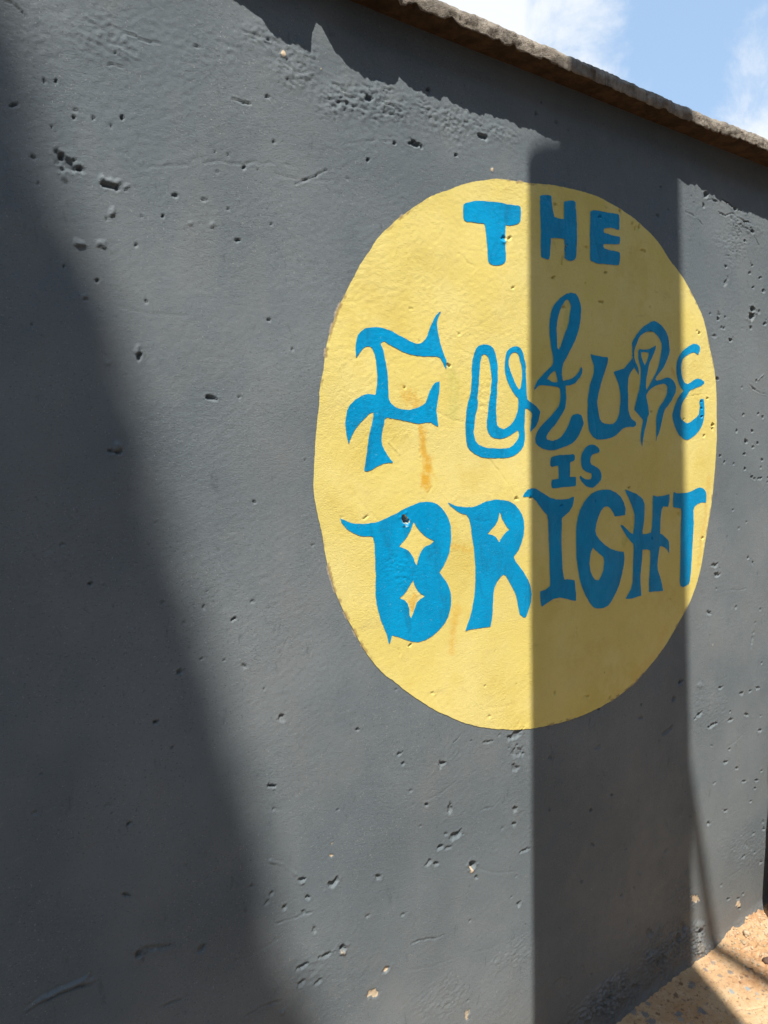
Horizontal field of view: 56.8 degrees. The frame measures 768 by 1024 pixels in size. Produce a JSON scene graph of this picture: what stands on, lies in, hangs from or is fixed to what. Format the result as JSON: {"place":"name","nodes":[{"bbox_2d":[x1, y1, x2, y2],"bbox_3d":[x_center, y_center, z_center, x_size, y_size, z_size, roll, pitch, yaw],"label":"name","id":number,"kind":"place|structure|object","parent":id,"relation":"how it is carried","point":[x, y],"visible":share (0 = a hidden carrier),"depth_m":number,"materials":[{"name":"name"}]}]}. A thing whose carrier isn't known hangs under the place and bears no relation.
{"place":"outdoors","nodes":[
{"label":"outdoors","id":0,"kind":"place"},
{"bbox_2d":[439,0,767,139],"label":"sky","id":1,"kind":"structure","parent":0,"point":[709,58],"materials":[{"name":"blue"}]},
{"bbox_2d":[617,904,767,1023],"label":"ground","id":2,"kind":"structure","parent":0,"point":[714,986],"depth_m":1.87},
{"bbox_2d":[0,0,767,1023],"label":"boundary wall","id":3,"kind":"structure","parent":2,"relation":"on","point":[382,510],"depth_m":1.25,"materials":[{"name":"grey paint"}]},
{"bbox_2d":[717,913,767,974],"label":"grit","id":4,"kind":"object","parent":2,"relation":"on","point":[751,947],"visible":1,"depth_m":2.04,"materials":[{"name":"beige gravel"}]},
{"bbox_2d":[743,929,749,935],"bbox_3d":[1.059,1.229,2.074,0.018,0.016,0.022,0,5,11],"label":"pebble","id":5,"kind":"object","parent":2,"relation":"on","point":[746,932],"visible":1,"depth_m":2.07,"materials":[{"name":"beige stone"}]},
{"bbox_2d":[762,957,767,963],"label":"pebble","id":6,"kind":"object","parent":2,"relation":"on","point":[765,960],"visible":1,"depth_m":1.96,"materials":[{"name":"brown stone"}]}
]}

